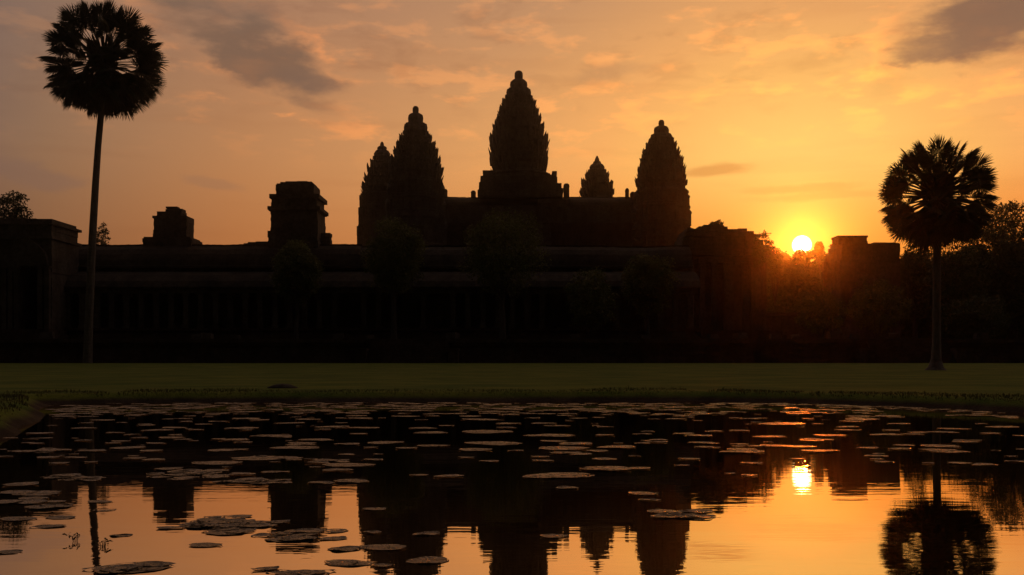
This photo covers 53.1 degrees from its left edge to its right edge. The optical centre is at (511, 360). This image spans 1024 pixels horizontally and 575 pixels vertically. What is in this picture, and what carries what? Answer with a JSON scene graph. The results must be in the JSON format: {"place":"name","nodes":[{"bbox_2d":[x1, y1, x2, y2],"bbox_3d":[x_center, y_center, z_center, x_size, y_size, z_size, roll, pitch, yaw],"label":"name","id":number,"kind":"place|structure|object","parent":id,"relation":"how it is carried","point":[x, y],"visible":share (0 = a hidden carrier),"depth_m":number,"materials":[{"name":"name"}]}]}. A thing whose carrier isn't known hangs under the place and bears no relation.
{"place":"outdoors","nodes":[
{"label":"outdoors","id":0,"kind":"place"},
{"bbox_2d":[39,332,54,338],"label":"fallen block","id":1,"kind":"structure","parent":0,"point":[46,335],"depth_m":92.16,"materials":[{"name":"stone"}]},
{"bbox_2d":[0,401,1023,574],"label":"water","id":2,"kind":"structure","parent":0,"point":[848,508],"depth_m":4.66,"materials":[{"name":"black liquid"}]},
{"bbox_2d":[0,549,22,553],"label":"lily pad","id":3,"kind":"object","parent":2,"relation":"on","point":[9,551],"visible":1,"depth_m":3.21,"materials":[{"name":"brown plant"}]},
{"bbox_2d":[0,516,36,520],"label":"lily pad","id":4,"kind":"object","parent":2,"relation":"on","point":[16,518],"visible":1,"depth_m":3.88,"materials":[{"name":"brown plant"}]},
{"bbox_2d":[1,490,36,493],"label":"lily pad","id":5,"kind":"object","parent":2,"relation":"on","point":[13,491],"visible":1,"depth_m":4.67,"materials":[{"name":"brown plant"}]},
{"bbox_2d":[4,482,38,485],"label":"lily pad","id":6,"kind":"object","parent":2,"relation":"on","point":[22,483],"visible":1,"depth_m":4.96,"materials":[{"name":"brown plant"}]},
{"bbox_2d":[12,499,47,503],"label":"lily pad","id":7,"kind":"object","parent":2,"relation":"on","point":[30,501],"visible":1,"depth_m":4.35,"materials":[{"name":"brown plant"}]},
{"bbox_2d":[20,492,57,495],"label":"lily pad","id":8,"kind":"object","parent":2,"relation":"on","point":[37,493],"visible":1,"depth_m":4.61,"materials":[{"name":"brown plant"}]},
{"bbox_2d":[29,524,64,527],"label":"lily pad","id":9,"kind":"object","parent":2,"relation":"on","point":[51,525],"visible":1,"depth_m":3.71,"materials":[{"name":"brown plant"}]},
{"bbox_2d":[28,504,71,508],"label":"lily pad","id":10,"kind":"object","parent":2,"relation":"on","point":[49,507],"visible":1,"depth_m":4.20,"materials":[{"name":"brown plant"}]},
{"bbox_2d":[45,515,75,518],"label":"lily pad","id":11,"kind":"object","parent":2,"relation":"on","point":[61,517],"visible":1,"depth_m":3.92,"materials":[{"name":"brown plant"}]},
{"bbox_2d":[94,568,129,573],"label":"lily pad","id":12,"kind":"object","parent":2,"relation":"on","point":[108,571],"visible":1,"depth_m":2.91,"materials":[{"name":"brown plant"}]},
{"bbox_2d":[92,564,137,569],"bbox_3d":[-1.147,0.597,2.956,0.129,0.006,0.084,0,0,-9],"label":"lily pad","id":13,"kind":"object","parent":2,"relation":"on","point":[97,568],"visible":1,"depth_m":2.96,"materials":[{"name":"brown plant"}]},
{"bbox_2d":[99,565,142,570],"bbox_3d":[-1.124,0.597,2.949,0.123,0.006,0.080,-1,1,1],"label":"lily pad","id":14,"kind":"object","parent":2,"relation":"on","point":[138,567],"visible":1,"depth_m":2.96,"materials":[{"name":"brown plant"}]},
{"bbox_2d":[99,562,175,572],"bbox_3d":[-1.086,0.598,2.971,0.212,0.007,0.175,0,-1,-14],"label":"lily pad","id":15,"kind":"object","parent":2,"relation":"on","point":[146,569],"visible":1,"depth_m":2.94,"materials":[{"name":"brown plant"}]},
{"bbox_2d":[130,561,169,565],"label":"lily pad","id":16,"kind":"object","parent":2,"relation":"on","point":[151,563],"visible":1,"depth_m":3.02,"materials":[{"name":"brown plant"}]},
{"bbox_2d":[189,542,221,546],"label":"lily pad","id":17,"kind":"object","parent":2,"relation":"on","point":[206,544],"visible":1,"depth_m":3.33,"materials":[{"name":"brown plant"}]},
{"bbox_2d":[191,461,241,464],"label":"lily pad","id":18,"kind":"object","parent":2,"relation":"on","point":[219,462],"visible":1,"depth_m":6.02,"materials":[{"name":"brown plant"}]},
{"bbox_2d":[205,529,245,534],"bbox_3d":[-1.001,0.596,3.573,0.140,0.006,0.117,0,1,5],"label":"lily pad","id":19,"kind":"object","parent":2,"relation":"on","point":[217,532],"visible":1,"depth_m":3.57,"materials":[{"name":"brown plant"}]},
{"bbox_2d":[215,514,251,517],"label":"lily pad","id":20,"kind":"object","parent":2,"relation":"on","point":[238,516],"visible":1,"depth_m":3.94,"materials":[{"name":"brown plant"}]},
{"bbox_2d":[220,528,255,532],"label":"lily pad","id":21,"kind":"object","parent":2,"relation":"on","point":[248,530],"visible":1,"depth_m":3.60,"materials":[{"name":"brown plant"}]},
{"bbox_2d":[239,523,270,527],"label":"lily pad","id":22,"kind":"object","parent":2,"relation":"on","point":[253,525],"visible":1,"depth_m":3.71,"materials":[{"name":"brown plant"}]},
{"bbox_2d":[232,456,285,459],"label":"lily pad","id":23,"kind":"object","parent":2,"relation":"on","point":[263,457],"visible":1,"depth_m":6.30,"materials":[{"name":"brown plant"}]},
{"bbox_2d":[251,566,278,570],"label":"lily pad","id":24,"kind":"object","parent":2,"relation":"on","point":[268,568],"visible":1,"depth_m":2.94,"materials":[{"name":"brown plant"}]},
{"bbox_2d":[271,446,316,448],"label":"lily pad","id":25,"kind":"object","parent":2,"relation":"on","point":[298,447],"visible":1,"depth_m":7.04,"materials":[{"name":"brown plant"}]},
{"bbox_2d":[279,536,313,540],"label":"lily pad","id":26,"kind":"object","parent":2,"relation":"on","point":[292,538],"visible":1,"depth_m":3.44,"materials":[{"name":"brown plant"}]},
{"bbox_2d":[275,570,318,574],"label":"lily pad","id":27,"kind":"object","parent":2,"relation":"on","point":[286,573],"visible":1,"depth_m":2.90,"materials":[{"name":"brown plant"}]},
{"bbox_2d":[282,535,316,539],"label":"lily pad","id":28,"kind":"object","parent":2,"relation":"on","point":[306,537],"visible":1,"depth_m":3.47,"materials":[{"name":"brown plant"}]},
{"bbox_2d":[280,531,320,535],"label":"lily pad","id":29,"kind":"object","parent":2,"relation":"on","point":[306,534],"visible":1,"depth_m":3.54,"materials":[{"name":"brown plant"}]},
{"bbox_2d":[283,528,323,532],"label":"lily pad","id":30,"kind":"object","parent":2,"relation":"on","point":[306,530],"visible":1,"depth_m":3.60,"materials":[{"name":"brown plant"}]},
{"bbox_2d":[319,536,346,539],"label":"lily pad","id":31,"kind":"object","parent":2,"relation":"on","point":[335,538],"visible":1,"depth_m":3.45,"materials":[{"name":"brown plant"}]},
{"bbox_2d":[324,468,353,470],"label":"lily pad","id":32,"kind":"object","parent":2,"relation":"on","point":[336,469],"visible":1,"depth_m":5.60,"materials":[{"name":"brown plant"}]},
{"bbox_2d":[328,546,361,550],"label":"lily pad","id":33,"kind":"object","parent":2,"relation":"on","point":[343,548],"visible":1,"depth_m":3.27,"materials":[{"name":"brown plant"}]},
{"bbox_2d":[322,463,374,465],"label":"lily pad","id":34,"kind":"object","parent":2,"relation":"on","point":[345,464],"visible":1,"depth_m":5.89,"materials":[{"name":"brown plant"}]},
{"bbox_2d":[326,559,372,565],"bbox_3d":[-0.484,0.598,3.028,0.145,0.004,0.094,0,0,9],"label":"lily pad","id":35,"kind":"object","parent":2,"relation":"on","point":[344,562],"visible":1,"depth_m":3.04,"materials":[{"name":"brown plant"}]},
{"bbox_2d":[334,479,368,481],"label":"lily pad","id":36,"kind":"object","parent":2,"relation":"on","point":[354,480],"visible":1,"depth_m":5.11,"materials":[{"name":"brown plant"}]},
{"bbox_2d":[359,544,405,549],"bbox_3d":[-0.417,0.597,3.285,0.157,0.005,0.098,0,0,9],"label":"lily pad","id":37,"kind":"object","parent":2,"relation":"on","point":[385,546],"visible":1,"depth_m":3.29,"materials":[{"name":"brown plant"}]},
{"bbox_2d":[368,441,403,443],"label":"lily pad","id":38,"kind":"object","parent":2,"relation":"on","point":[383,442],"visible":1,"depth_m":7.48,"materials":[{"name":"brown plant"}]},
{"bbox_2d":[412,531,438,535],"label":"lily pad","id":39,"kind":"object","parent":2,"relation":"on","point":[428,533],"visible":1,"depth_m":3.55,"materials":[{"name":"brown plant"}]},
{"bbox_2d":[406,556,448,563],"bbox_3d":[-0.254,0.598,3.070,0.132,0.004,0.105,0,0,-16],"label":"lily pad","id":40,"kind":"object","parent":2,"relation":"on","point":[428,559],"visible":1,"depth_m":3.07,"materials":[{"name":"brown plant"}]},
{"bbox_2d":[459,448,491,450],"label":"lily pad","id":41,"kind":"object","parent":2,"relation":"on","point":[470,449],"visible":1,"depth_m":6.87,"materials":[{"name":"brown plant"}]},
{"bbox_2d":[462,430,512,432],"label":"lily pad","id":42,"kind":"object","parent":2,"relation":"on","point":[485,431],"visible":1,"depth_m":8.63,"materials":[{"name":"brown plant"}]},
{"bbox_2d":[464,441,521,444],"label":"lily pad","id":43,"kind":"object","parent":2,"relation":"on","point":[493,443],"visible":1,"depth_m":7.46,"materials":[{"name":"brown plant"}]},
{"bbox_2d":[0,402,1023,566],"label":"lily leaves","id":44,"kind":"object","parent":2,"relation":"on","point":[234,407],"visible":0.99,"depth_m":11.71,"materials":[{"name":"green plant"}]},
{"bbox_2d":[523,434,571,436],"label":"lily pad","id":45,"kind":"object","parent":2,"relation":"on","point":[548,435],"visible":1,"depth_m":8.16,"materials":[{"name":"green plant"}]},
{"bbox_2d":[540,534,566,537],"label":"lily pad","id":46,"kind":"object","parent":2,"relation":"on","point":[552,535],"visible":1,"depth_m":3.50,"materials":[{"name":"green plant"}]},
{"bbox_2d":[523,472,593,477],"bbox_3d":[0.239,0.597,5.330,0.399,0.007,0.240,0,0,-19],"label":"lily pad","id":47,"kind":"object","parent":2,"relation":"on","point":[560,475],"visible":1,"depth_m":5.34,"materials":[{"name":"green plant"}]},
{"bbox_2d":[539,446,588,449],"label":"lily pad","id":48,"kind":"object","parent":2,"relation":"on","point":[560,448],"visible":1,"depth_m":7.00,"materials":[{"name":"green plant"}]},
{"bbox_2d":[561,442,592,444],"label":"lily pad","id":49,"kind":"object","parent":2,"relation":"on","point":[573,443],"visible":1,"depth_m":7.36,"materials":[{"name":"brown plant"}]},
{"bbox_2d":[582,466,629,469],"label":"lily pad","id":50,"kind":"object","parent":2,"relation":"on","point":[607,468],"visible":1,"depth_m":5.67,"materials":[{"name":"green plant"}]},
{"bbox_2d":[598,445,634,447],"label":"lily pad","id":51,"kind":"object","parent":2,"relation":"on","point":[620,446],"visible":1,"depth_m":7.12,"materials":[{"name":"green plant"}]},
{"bbox_2d":[628,491,657,494],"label":"lily pad","id":52,"kind":"object","parent":2,"relation":"on","point":[640,493],"visible":1,"depth_m":4.62,"materials":[{"name":"green plant"}]},
{"bbox_2d":[647,509,677,512],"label":"lily pad","id":53,"kind":"object","parent":2,"relation":"on","point":[657,510],"visible":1,"depth_m":4.09,"materials":[{"name":"brown plant"}]},
{"bbox_2d":[650,514,675,517],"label":"lily pad","id":54,"kind":"object","parent":2,"relation":"on","point":[659,516],"visible":1,"depth_m":3.93,"materials":[{"name":"brown plant"}]},
{"bbox_2d":[677,509,712,512],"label":"lily pad","id":55,"kind":"object","parent":2,"relation":"on","point":[702,510],"visible":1,"depth_m":4.09,"materials":[{"name":"green plant"}]},
{"bbox_2d":[686,514,715,517],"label":"lily pad","id":56,"kind":"object","parent":2,"relation":"on","point":[706,515],"visible":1,"depth_m":3.94,"materials":[{"name":"brown plant"}]},
{"bbox_2d":[719,450,764,452],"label":"lily pad","id":57,"kind":"object","parent":2,"relation":"on","point":[740,451],"visible":1,"depth_m":6.74,"materials":[{"name":"brown plant"}]},
{"bbox_2d":[759,422,805,424],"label":"lily pad","id":58,"kind":"object","parent":2,"relation":"on","point":[783,423],"visible":1,"depth_m":9.73,"materials":[{"name":"green plant"}]},
{"bbox_2d":[0,363,1023,436],"bbox_3d":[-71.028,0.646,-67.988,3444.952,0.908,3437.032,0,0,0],"label":"ground","id":59,"kind":"structure","parent":0,"point":[699,379],"depth_m":21.69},
{"bbox_2d":[35,0,168,362],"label":"sugar palm","id":60,"kind":"object","parent":59,"relation":"on","point":[100,88],"visible":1,"depth_m":83.93,"materials":[{"name":"green plant"}]},
{"bbox_2d":[267,383,297,387],"bbox_3d":[-3.862,0.443,17.200,0.556,0.132,0.341,0,0,0],"label":"rock","id":61,"kind":"object","parent":59,"relation":"on","point":[282,385],"visible":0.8,"depth_m":17.09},
{"bbox_2d":[0,339,1023,362],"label":"terrace wall","id":62,"kind":"structure","parent":59,"relation":"on","point":[511,350],"depth_m":89.25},
{"bbox_2d":[0,190,33,218],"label":"broadleaf tree","id":63,"kind":"object","parent":62,"relation":"on","point":[17,211],"visible":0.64,"depth_m":117.45,"materials":[{"name":"green plant"}]},
{"bbox_2d":[0,218,81,338],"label":"corner pavilion","id":64,"kind":"structure","parent":62,"relation":"on","point":[39,261],"depth_m":96.02,"materials":[{"name":"stone"}]},
{"bbox_2d":[96,222,110,244],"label":"broadleaf tree","id":65,"kind":"object","parent":62,"relation":"on","point":[103,231],"visible":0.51,"depth_m":115.92,"materials":[{"name":"green plant"}]},
{"bbox_2d":[200,332,213,338],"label":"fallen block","id":66,"kind":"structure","parent":62,"relation":"on","point":[207,335],"depth_m":92.43,"materials":[{"name":"stone"}]},
{"bbox_2d":[269,239,324,338],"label":"broadleaf tree","id":67,"kind":"object","parent":62,"relation":"on","point":[294,278],"visible":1,"depth_m":94.13,"materials":[{"name":"green plant"}]},
{"bbox_2d":[64,244,701,338],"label":"gallery","id":68,"kind":"object","parent":62,"relation":"on","point":[141,291],"visible":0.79,"depth_m":101.84,"materials":[{"name":"stone"}]},
{"bbox_2d":[142,206,201,246],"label":"ruined tower","id":69,"kind":"structure","parent":68,"relation":"on","point":[173,225],"depth_m":104.56,"materials":[{"name":"stone"}]},
{"bbox_2d":[244,181,331,248],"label":"ruined tower","id":70,"kind":"structure","parent":68,"relation":"on","point":[297,210],"depth_m":103.66,"materials":[{"name":"stone"}]},
{"bbox_2d":[361,215,427,338],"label":"broadleaf tree","id":71,"kind":"object","parent":62,"relation":"on","point":[399,267],"visible":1,"depth_m":93.07,"materials":[{"name":"green plant"}]},
{"bbox_2d":[445,332,459,338],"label":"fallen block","id":72,"kind":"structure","parent":62,"relation":"on","point":[453,335],"depth_m":91.49,"materials":[{"name":"stone"}]},
{"bbox_2d":[456,206,551,338],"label":"broadleaf tree","id":73,"kind":"object","parent":62,"relation":"on","point":[502,267],"visible":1,"depth_m":93.79,"materials":[{"name":"green plant"}]},
{"bbox_2d":[562,266,618,338],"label":"broadleaf tree","id":74,"kind":"object","parent":62,"relation":"on","point":[583,305],"visible":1,"depth_m":91.75,"materials":[{"name":"green plant"}]},
{"bbox_2d":[619,253,682,334],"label":"broadleaf tree","id":75,"kind":"object","parent":62,"relation":"on","point":[648,274],"visible":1,"depth_m":94.10,"materials":[{"name":"green plant"}]},
{"bbox_2d":[675,225,786,338],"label":"columned ruin","id":76,"kind":"object","parent":62,"relation":"on","point":[729,299],"visible":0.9,"depth_m":105.26,"materials":[{"name":"stone"}]},
{"bbox_2d":[749,230,775,292],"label":"shrub","id":77,"kind":"object","parent":76,"relation":"on","point":[769,249],"visible":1,"depth_m":102.82,"materials":[{"name":"green plant"}]},
{"bbox_2d":[733,332,747,338],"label":"fallen block","id":78,"kind":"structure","parent":62,"relation":"on","point":[740,335],"depth_m":92.94,"materials":[{"name":"stone"}]},
{"bbox_2d":[790,285,846,338],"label":"shrub","id":79,"kind":"object","parent":62,"relation":"on","point":[821,323],"visible":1,"depth_m":96.62,"materials":[{"name":"green plant"}]},
{"bbox_2d":[822,235,900,338],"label":"ruined gate","id":80,"kind":"structure","parent":62,"relation":"on","point":[849,259],"depth_m":108.05,"materials":[{"name":"stone"}]},
{"bbox_2d":[840,278,913,338],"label":"shrub","id":81,"kind":"object","parent":62,"relation":"on","point":[876,317],"visible":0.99,"depth_m":97.24,"materials":[{"name":"green plant"}]},
{"bbox_2d":[888,333,899,338],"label":"fallen block","id":82,"kind":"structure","parent":62,"relation":"on","point":[893,335],"depth_m":91.01,"materials":[{"name":"stone"}]},
{"bbox_2d":[766,313,1023,338],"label":"enclosure wall","id":83,"kind":"structure","parent":62,"relation":"on","point":[785,324],"depth_m":150.00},
{"bbox_2d":[900,242,932,338],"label":"broadleaf tree","id":84,"kind":"object","parent":62,"relation":"on","point":[914,286],"visible":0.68,"depth_m":111.23,"materials":[{"name":"green plant"}]},
{"bbox_2d":[918,243,993,338],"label":"broadleaf tree","id":85,"kind":"object","parent":62,"relation":"on","point":[971,279],"visible":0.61,"depth_m":102.88,"materials":[{"name":"green plant"}]},
{"bbox_2d":[921,248,998,338],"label":"thicket","id":86,"kind":"object","parent":62,"relation":"on","point":[944,337],"visible":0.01,"depth_m":124.81,"materials":[{"name":"green plant"}]},
{"bbox_2d":[941,291,1012,338],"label":"shrub","id":87,"kind":"object","parent":62,"relation":"on","point":[964,316],"visible":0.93,"depth_m":94.73,"materials":[{"name":"green plant"}]},
{"bbox_2d":[955,214,1023,338],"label":"broadleaf tree","id":88,"kind":"object","parent":62,"relation":"on","point":[1001,244],"visible":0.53,"depth_m":106.56,"materials":[{"name":"green plant"}]},
{"bbox_2d":[984,200,1023,338],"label":"broadleaf tree","id":89,"kind":"object","parent":62,"relation":"on","point":[1016,220],"visible":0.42,"depth_m":123.42,"materials":[{"name":"green plant"}]},
{"bbox_2d":[444,170,633,245],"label":"temple terrace","id":90,"kind":"structure","parent":59,"relation":"on","point":[561,215],"depth_m":202.00,"materials":[{"name":"stone"}]},
{"bbox_2d":[357,142,390,245],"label":"temple tower","id":91,"kind":"structure","parent":90,"relation":"on","point":[372,201],"depth_m":217.33,"materials":[{"name":"stone"}]},
{"bbox_2d":[384,106,447,245],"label":"temple tower","id":92,"kind":"structure","parent":90,"relation":"on","point":[415,189],"depth_m":186.21,"materials":[{"name":"stone"}]},
{"bbox_2d":[488,70,550,176],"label":"temple tower","id":93,"kind":"structure","parent":90,"relation":"on","point":[518,141],"depth_m":207.81,"materials":[{"name":"stone"}]},
{"bbox_2d":[579,156,613,196],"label":"temple tower","id":94,"kind":"structure","parent":90,"relation":"on","point":[595,182],"depth_m":233.48,"materials":[{"name":"stone"}]},
{"bbox_2d":[631,120,691,246],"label":"temple tower","id":95,"kind":"structure","parent":90,"relation":"on","point":[661,212],"depth_m":197.13,"materials":[{"name":"stone"}]},
{"bbox_2d":[766,258,782,312],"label":"jungle tree","id":96,"kind":"object","parent":59,"relation":"on","point":[769,298],"visible":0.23,"depth_m":297.35,"materials":[{"name":"green plant"}]},
{"bbox_2d":[769,252,789,312],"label":"jungle tree","id":97,"kind":"object","parent":59,"relation":"on","point":[783,285],"visible":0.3,"depth_m":299.55,"materials":[{"name":"green plant"}]},
{"bbox_2d":[780,251,795,311],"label":"jungle tree","id":98,"kind":"object","parent":59,"relation":"on","point":[786,259],"visible":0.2,"depth_m":302.67,"materials":[{"name":"green plant"}]},
{"bbox_2d":[786,248,816,312],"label":"jungle tree","id":99,"kind":"object","parent":59,"relation":"on","point":[800,284],"visible":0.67,"depth_m":298.04,"materials":[{"name":"green plant"}]},
{"bbox_2d":[803,250,821,311],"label":"jungle tree","id":100,"kind":"object","parent":59,"relation":"on","point":[814,265],"visible":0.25,"depth_m":299.58,"materials":[{"name":"green plant"}]},
{"bbox_2d":[810,250,825,304],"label":"jungle tree","id":101,"kind":"object","parent":59,"relation":"on","point":[817,261],"visible":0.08,"depth_m":302.12,"materials":[{"name":"green plant"}]},
{"bbox_2d":[877,133,1000,369],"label":"sugar palm","id":102,"kind":"object","parent":59,"relation":"on","point":[943,217],"visible":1,"depth_m":47.31,"materials":[{"name":"green plant"}]},
{"bbox_2d":[0,0,1023,261],"label":"sky","id":103,"kind":"structure","parent":0,"point":[787,119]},
{"bbox_2d":[668,332,685,338],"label":"fallen block","id":104,"kind":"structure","parent":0,"point":[677,335],"depth_m":92.81,"materials":[{"name":"stone"}]},
{"bbox_2d":[767,248,784,307],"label":"shrub","id":105,"kind":"object","parent":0,"point":[771,266],"visible":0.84,"depth_m":117.86,"materials":[{"name":"green plant"}]},
{"bbox_2d":[769,333,782,338],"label":"fallen block","id":106,"kind":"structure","parent":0,"point":[775,336],"depth_m":90.59,"materials":[{"name":"stone"}]},
{"bbox_2d":[813,241,825,270],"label":"shrub","id":107,"kind":"object","parent":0,"point":[819,249],"visible":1,"depth_m":284.52,"materials":[{"name":"green plant"}]},
{"bbox_2d":[827,331,843,338],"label":"fallen block","id":108,"kind":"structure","parent":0,"point":[834,334],"depth_m":90.83,"materials":[{"name":"stone"}]},
{"bbox_2d":[973,333,988,338],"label":"fallen block","id":109,"kind":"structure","parent":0,"point":[980,335],"depth_m":91.50,"materials":[{"name":"stone"}]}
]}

